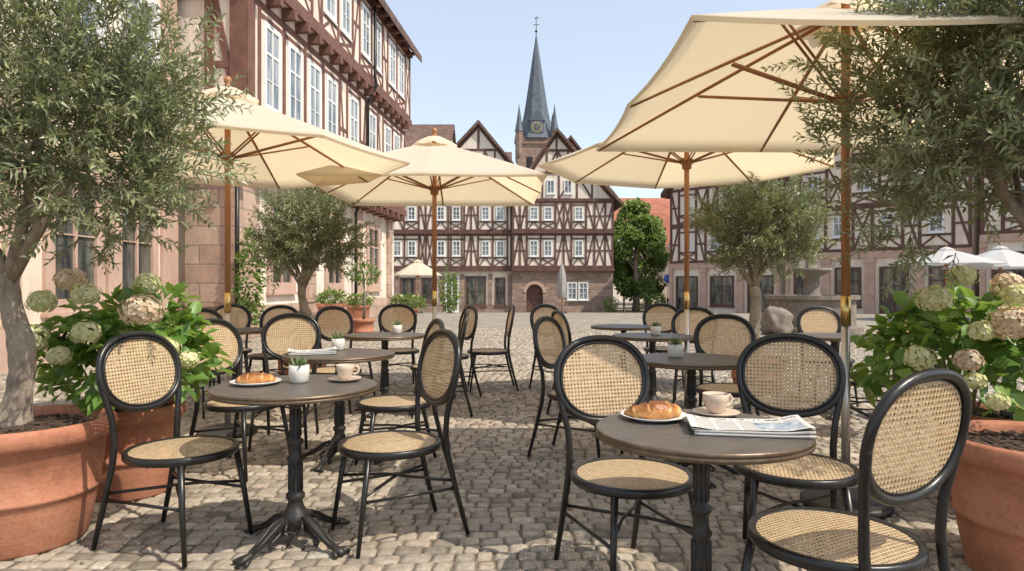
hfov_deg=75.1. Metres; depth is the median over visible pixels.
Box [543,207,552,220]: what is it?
window
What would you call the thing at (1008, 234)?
timber framed house
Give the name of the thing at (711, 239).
window
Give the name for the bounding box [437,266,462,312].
shrub
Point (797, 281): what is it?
window
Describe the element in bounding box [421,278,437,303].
window
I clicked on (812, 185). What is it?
window
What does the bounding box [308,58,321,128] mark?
window
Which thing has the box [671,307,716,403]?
cane chair
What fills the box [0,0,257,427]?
olive tree
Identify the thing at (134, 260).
window
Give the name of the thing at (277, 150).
parasol
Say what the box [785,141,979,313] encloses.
timber framed house
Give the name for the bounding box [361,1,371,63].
window
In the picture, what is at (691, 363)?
bistro table
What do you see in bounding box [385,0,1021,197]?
sky
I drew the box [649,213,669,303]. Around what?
red roofed house
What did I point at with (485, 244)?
window
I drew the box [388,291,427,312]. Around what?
shrub
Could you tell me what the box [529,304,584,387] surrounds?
cane chair
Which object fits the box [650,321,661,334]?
succulent plant
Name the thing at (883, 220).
window
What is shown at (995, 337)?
hydrangea
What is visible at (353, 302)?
shrub
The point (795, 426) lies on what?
newspaper
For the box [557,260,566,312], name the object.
closed parasol
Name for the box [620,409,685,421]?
plate
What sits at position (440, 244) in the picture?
window
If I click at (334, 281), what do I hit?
window
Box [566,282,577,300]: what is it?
window
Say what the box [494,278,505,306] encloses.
window
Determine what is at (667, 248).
pink house
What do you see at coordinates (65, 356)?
hydrangea
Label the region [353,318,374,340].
terracotta pot
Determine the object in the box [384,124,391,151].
window
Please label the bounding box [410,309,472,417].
cane chair
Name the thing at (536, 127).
church
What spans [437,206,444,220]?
window
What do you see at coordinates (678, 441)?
bistro table
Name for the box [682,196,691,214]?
window
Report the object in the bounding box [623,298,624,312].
bollard
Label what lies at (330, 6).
window
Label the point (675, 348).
succulent plant
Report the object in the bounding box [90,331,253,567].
cane chair
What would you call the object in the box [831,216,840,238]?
window
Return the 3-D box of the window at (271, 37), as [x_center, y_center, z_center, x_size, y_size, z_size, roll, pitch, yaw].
[-5.613,-5.035,15.638,0.060,2.070,0.960,0,0,5]
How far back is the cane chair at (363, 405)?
4.38 m
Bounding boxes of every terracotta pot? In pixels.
[0,404,117,560]
[95,396,186,502]
[277,351,326,375]
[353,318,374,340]
[731,353,787,395]
[930,401,1020,498]
[936,420,1023,570]
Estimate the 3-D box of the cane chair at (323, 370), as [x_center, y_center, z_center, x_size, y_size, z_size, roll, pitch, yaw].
[-1.659,0.723,6.026,0.591,1.001,0.500,0,0,-32]
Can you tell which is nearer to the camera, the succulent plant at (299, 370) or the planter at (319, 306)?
the succulent plant at (299, 370)
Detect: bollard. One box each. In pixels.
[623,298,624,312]
[634,298,636,312]
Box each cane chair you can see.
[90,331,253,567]
[159,308,223,418]
[184,318,289,481]
[209,304,251,385]
[247,305,297,375]
[248,313,320,450]
[297,311,365,427]
[314,306,375,395]
[331,329,469,558]
[354,318,447,466]
[378,304,418,391]
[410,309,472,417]
[423,305,481,396]
[467,304,518,391]
[527,316,623,457]
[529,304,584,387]
[546,310,616,422]
[553,335,693,570]
[642,303,683,388]
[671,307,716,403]
[694,314,762,415]
[734,333,858,570]
[741,368,971,570]
[796,306,858,406]
[840,317,919,438]
[893,316,965,420]
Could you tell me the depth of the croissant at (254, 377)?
3.12 m
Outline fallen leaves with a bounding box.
[34,375,988,562]
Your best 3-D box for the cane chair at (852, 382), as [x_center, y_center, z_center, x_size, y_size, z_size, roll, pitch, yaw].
[2.963,0.723,5.435,0.591,1.001,0.500,0,0,19]
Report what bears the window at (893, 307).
in the timber framed house at (868, 274)
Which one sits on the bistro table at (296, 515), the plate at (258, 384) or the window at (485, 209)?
the plate at (258, 384)
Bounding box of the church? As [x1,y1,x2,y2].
[514,17,557,167]
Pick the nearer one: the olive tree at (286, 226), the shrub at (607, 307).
the olive tree at (286, 226)
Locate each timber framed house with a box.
[394,120,513,311]
[512,128,622,311]
[660,177,787,312]
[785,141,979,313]
[979,167,1023,300]
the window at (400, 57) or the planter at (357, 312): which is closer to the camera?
the planter at (357, 312)
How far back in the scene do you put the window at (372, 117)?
23.38 m
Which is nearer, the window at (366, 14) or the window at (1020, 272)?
the window at (366, 14)
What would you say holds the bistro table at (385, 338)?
on the paving at (410, 550)
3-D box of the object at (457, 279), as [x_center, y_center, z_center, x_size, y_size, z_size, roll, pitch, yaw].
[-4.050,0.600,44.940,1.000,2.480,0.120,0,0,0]
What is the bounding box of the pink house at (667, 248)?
[665,241,669,263]
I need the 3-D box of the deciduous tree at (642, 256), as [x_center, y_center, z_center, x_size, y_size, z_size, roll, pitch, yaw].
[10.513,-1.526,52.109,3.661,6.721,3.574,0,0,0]
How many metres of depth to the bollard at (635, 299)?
40.94 m
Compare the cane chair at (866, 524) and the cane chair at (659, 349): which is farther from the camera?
the cane chair at (659, 349)
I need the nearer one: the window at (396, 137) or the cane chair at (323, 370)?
the cane chair at (323, 370)
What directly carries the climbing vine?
attached to the timber framed townhouse at (342, 68)
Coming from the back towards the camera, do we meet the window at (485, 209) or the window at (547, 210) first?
the window at (485, 209)
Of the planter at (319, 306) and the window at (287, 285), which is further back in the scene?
the planter at (319, 306)
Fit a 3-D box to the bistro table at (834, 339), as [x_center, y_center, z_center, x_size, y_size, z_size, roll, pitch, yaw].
[3.050,0.844,6.300,0.761,0.748,0.761,0,0,0]
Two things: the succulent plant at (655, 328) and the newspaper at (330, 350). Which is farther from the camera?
the succulent plant at (655, 328)
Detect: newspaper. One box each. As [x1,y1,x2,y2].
[287,346,336,355]
[684,413,815,438]
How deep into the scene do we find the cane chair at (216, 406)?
4.50 m
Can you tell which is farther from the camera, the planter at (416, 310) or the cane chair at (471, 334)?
the planter at (416, 310)
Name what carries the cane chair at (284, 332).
on the paving at (410, 550)
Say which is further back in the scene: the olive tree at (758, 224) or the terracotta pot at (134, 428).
the olive tree at (758, 224)
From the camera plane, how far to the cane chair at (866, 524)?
1.87 m
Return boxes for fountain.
[765,241,863,333]
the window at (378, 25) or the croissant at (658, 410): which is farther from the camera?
the window at (378, 25)
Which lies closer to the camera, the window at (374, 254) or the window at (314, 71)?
the window at (314, 71)
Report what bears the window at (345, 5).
in the timber framed townhouse at (342, 68)
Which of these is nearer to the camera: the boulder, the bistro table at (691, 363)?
the bistro table at (691, 363)
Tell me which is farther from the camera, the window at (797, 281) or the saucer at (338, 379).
the window at (797, 281)
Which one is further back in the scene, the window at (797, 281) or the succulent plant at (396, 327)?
the window at (797, 281)
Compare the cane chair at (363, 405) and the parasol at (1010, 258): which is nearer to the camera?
the cane chair at (363, 405)
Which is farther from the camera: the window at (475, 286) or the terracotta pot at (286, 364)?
the window at (475, 286)
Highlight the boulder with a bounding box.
[760,306,793,334]
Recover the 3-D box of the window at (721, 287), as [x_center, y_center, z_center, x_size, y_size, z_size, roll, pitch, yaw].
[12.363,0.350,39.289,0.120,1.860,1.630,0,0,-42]
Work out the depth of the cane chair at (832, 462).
3.04 m
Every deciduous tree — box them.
[613,197,669,310]
[629,241,668,307]
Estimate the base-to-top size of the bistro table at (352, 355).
0.748 m
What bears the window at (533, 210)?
in the timber framed house at (569, 224)
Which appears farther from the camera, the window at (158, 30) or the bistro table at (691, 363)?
the window at (158, 30)
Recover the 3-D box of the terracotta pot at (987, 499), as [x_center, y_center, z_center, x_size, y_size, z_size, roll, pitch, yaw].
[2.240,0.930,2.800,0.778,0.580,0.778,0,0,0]
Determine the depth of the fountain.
17.30 m
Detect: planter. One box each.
[316,303,345,328]
[346,305,370,324]
[395,308,418,319]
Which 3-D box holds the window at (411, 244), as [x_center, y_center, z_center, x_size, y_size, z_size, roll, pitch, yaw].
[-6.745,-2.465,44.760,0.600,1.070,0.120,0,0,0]
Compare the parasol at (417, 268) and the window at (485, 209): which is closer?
the parasol at (417, 268)
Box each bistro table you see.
[207,374,376,567]
[217,327,262,379]
[282,348,394,472]
[344,332,424,417]
[591,324,651,393]
[596,409,815,570]
[612,332,693,408]
[634,353,750,487]
[799,332,870,419]
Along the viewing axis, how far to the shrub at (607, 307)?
43.15 m
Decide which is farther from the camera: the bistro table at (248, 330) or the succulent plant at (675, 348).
the bistro table at (248, 330)
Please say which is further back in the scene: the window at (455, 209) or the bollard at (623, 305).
the window at (455, 209)
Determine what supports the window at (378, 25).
in the timber framed townhouse at (342, 68)
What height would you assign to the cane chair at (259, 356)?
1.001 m
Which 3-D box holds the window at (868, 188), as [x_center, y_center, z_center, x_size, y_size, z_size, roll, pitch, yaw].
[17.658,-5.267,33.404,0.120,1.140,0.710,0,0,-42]
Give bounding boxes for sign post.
[664,274,668,297]
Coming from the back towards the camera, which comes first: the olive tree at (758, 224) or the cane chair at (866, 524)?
the olive tree at (758, 224)
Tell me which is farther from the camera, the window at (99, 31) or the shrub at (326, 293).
the shrub at (326, 293)
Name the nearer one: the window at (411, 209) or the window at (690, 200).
the window at (690, 200)
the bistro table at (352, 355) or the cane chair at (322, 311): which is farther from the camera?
the cane chair at (322, 311)
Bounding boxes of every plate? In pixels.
[230,378,281,385]
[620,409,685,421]
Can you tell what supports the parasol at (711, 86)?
on the paving at (410, 550)
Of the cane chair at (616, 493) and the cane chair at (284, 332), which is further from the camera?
the cane chair at (284, 332)
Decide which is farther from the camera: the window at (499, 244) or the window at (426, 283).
the window at (426, 283)
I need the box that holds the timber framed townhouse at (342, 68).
[177,0,421,338]
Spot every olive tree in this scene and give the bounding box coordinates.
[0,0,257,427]
[240,187,383,324]
[683,171,851,357]
[760,0,1023,305]
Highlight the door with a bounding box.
[527,285,541,311]
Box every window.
[40,165,103,316]
[48,0,106,76]
[116,0,160,91]
[119,175,158,297]
[263,20,280,112]
[266,191,297,294]
[287,40,302,120]
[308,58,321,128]
[324,0,337,26]
[324,211,345,292]
[326,73,337,134]
[340,0,352,42]
[349,93,358,142]
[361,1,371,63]
[366,221,381,291]
[369,110,376,149]
[377,22,382,75]
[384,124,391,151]
[389,38,396,91]
[394,132,399,149]
[394,241,401,256]
[398,51,404,100]
[400,278,414,307]
[407,206,415,220]
[407,241,415,256]
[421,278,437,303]
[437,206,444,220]
[437,241,444,256]
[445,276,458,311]
[452,206,460,220]
[452,241,460,256]
[465,276,486,306]
[481,206,489,220]
[481,241,489,256]
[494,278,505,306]
[496,206,504,220]
[496,241,504,256]
[529,207,538,220]
[529,240,537,256]
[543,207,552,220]
[543,240,552,256]
[546,180,554,194]
[563,180,572,194]
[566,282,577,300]
[574,207,583,220]
[574,240,582,256]
[578,282,588,300]
[676,276,697,311]
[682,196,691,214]
[682,234,691,251]
[709,235,718,250]
[709,276,734,307]
[747,275,773,312]
[793,273,802,294]
[807,175,818,196]
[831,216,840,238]
[834,267,861,307]
[856,170,870,192]
[879,266,908,313]
[880,212,894,235]
[927,209,944,233]
[928,266,957,292]
[991,251,1023,298]
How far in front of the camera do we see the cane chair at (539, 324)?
4.77 m
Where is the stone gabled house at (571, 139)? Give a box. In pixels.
[568,135,580,149]
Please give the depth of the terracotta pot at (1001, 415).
3.72 m
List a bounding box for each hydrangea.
[24,268,235,415]
[850,265,1023,421]
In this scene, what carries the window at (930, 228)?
in the timber framed house at (868, 274)
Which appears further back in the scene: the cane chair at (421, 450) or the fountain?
the fountain
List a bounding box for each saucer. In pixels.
[329,375,360,381]
[692,407,739,417]
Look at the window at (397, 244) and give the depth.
44.81 m
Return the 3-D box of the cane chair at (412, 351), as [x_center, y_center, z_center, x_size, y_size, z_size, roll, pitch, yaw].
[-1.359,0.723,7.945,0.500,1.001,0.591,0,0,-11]
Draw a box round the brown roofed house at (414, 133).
[405,124,455,146]
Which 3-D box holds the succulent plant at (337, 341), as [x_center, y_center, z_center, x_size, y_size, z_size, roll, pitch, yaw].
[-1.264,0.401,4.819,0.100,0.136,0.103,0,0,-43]
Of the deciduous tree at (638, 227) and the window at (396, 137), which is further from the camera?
the deciduous tree at (638, 227)
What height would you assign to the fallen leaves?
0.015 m
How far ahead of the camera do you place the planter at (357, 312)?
20.32 m
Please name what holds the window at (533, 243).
in the timber framed house at (569, 224)
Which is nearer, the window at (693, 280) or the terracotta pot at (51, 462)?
the terracotta pot at (51, 462)
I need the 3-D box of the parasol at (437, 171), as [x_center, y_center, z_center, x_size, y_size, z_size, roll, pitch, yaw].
[-0.850,-0.255,7.300,2.360,2.950,2.360,0,0,-1]
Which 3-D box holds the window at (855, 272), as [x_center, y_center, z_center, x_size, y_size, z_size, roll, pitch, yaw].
[17.137,0.100,33.970,0.121,2.060,1.380,0,0,-42]
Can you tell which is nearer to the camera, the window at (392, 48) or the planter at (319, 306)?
the planter at (319, 306)
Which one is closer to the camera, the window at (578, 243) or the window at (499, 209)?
the window at (578, 243)
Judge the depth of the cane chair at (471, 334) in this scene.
7.27 m
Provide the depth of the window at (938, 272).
31.04 m
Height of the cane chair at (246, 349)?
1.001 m
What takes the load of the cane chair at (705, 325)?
on the paving at (410, 550)
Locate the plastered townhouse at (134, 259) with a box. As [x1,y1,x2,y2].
[0,0,177,372]
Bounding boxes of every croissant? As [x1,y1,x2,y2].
[235,372,276,383]
[624,400,680,419]
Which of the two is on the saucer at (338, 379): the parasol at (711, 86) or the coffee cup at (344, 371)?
the coffee cup at (344, 371)
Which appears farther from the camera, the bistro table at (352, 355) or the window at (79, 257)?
the window at (79, 257)
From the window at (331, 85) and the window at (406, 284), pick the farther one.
the window at (406, 284)
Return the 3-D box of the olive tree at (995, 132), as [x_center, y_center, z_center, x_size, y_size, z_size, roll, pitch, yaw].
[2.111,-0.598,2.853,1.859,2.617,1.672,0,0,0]
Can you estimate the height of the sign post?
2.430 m
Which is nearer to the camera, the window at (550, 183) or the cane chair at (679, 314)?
the cane chair at (679, 314)
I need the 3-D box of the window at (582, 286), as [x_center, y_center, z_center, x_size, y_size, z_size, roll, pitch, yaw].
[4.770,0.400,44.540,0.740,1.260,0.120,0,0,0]
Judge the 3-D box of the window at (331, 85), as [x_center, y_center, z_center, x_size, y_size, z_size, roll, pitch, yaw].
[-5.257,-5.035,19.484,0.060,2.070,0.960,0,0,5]
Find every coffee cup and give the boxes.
[336,364,359,378]
[702,391,732,413]
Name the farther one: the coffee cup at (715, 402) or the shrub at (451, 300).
the shrub at (451, 300)
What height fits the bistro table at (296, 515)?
0.748 m
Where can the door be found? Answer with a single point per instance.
(534, 292)
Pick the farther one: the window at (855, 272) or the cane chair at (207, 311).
the window at (855, 272)
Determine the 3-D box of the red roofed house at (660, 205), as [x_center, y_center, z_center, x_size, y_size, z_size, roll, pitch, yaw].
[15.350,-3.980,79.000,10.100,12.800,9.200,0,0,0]
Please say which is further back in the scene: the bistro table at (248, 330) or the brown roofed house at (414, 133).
the brown roofed house at (414, 133)
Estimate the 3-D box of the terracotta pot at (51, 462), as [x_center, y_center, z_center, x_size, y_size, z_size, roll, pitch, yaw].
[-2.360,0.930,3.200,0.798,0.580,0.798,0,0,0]
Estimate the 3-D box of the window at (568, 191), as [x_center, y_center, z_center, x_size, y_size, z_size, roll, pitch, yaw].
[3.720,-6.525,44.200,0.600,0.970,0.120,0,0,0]
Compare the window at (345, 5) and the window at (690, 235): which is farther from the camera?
the window at (690, 235)
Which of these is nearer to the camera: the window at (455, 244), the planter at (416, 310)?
the planter at (416, 310)
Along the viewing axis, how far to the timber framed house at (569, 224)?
44.35 m
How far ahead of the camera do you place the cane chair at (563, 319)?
6.05 m
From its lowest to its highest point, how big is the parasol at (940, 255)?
2.650 m
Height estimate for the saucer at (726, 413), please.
0.018 m
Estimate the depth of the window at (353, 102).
21.42 m
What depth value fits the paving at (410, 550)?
3.57 m
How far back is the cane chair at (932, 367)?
6.09 m
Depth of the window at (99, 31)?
11.48 m
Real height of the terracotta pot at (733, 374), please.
0.420 m
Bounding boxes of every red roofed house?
[613,198,669,301]
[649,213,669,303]
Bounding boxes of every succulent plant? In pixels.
[283,356,309,383]
[330,332,344,350]
[391,320,402,333]
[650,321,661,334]
[666,336,682,357]
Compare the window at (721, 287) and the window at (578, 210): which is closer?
the window at (721, 287)
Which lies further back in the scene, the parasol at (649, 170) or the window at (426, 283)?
the window at (426, 283)
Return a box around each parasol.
[20,76,409,437]
[296,128,547,397]
[394,258,442,312]
[538,141,835,408]
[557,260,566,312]
[596,0,1023,518]
[895,244,1006,287]
[941,243,1023,274]
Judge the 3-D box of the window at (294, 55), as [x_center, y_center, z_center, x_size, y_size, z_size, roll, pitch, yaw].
[-5.493,-5.035,16.919,0.060,2.070,0.960,0,0,5]
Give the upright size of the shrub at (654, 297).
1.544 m
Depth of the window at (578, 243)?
44.35 m
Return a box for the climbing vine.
[231,225,266,326]
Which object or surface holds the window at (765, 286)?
in the timber framed house at (721, 293)
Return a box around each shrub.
[313,286,348,303]
[344,260,381,318]
[345,293,376,308]
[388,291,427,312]
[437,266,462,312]
[602,295,619,312]
[636,292,666,312]
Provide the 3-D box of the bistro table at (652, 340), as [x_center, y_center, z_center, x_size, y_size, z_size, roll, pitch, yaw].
[1.330,0.844,6.300,0.761,0.748,0.761,0,0,0]

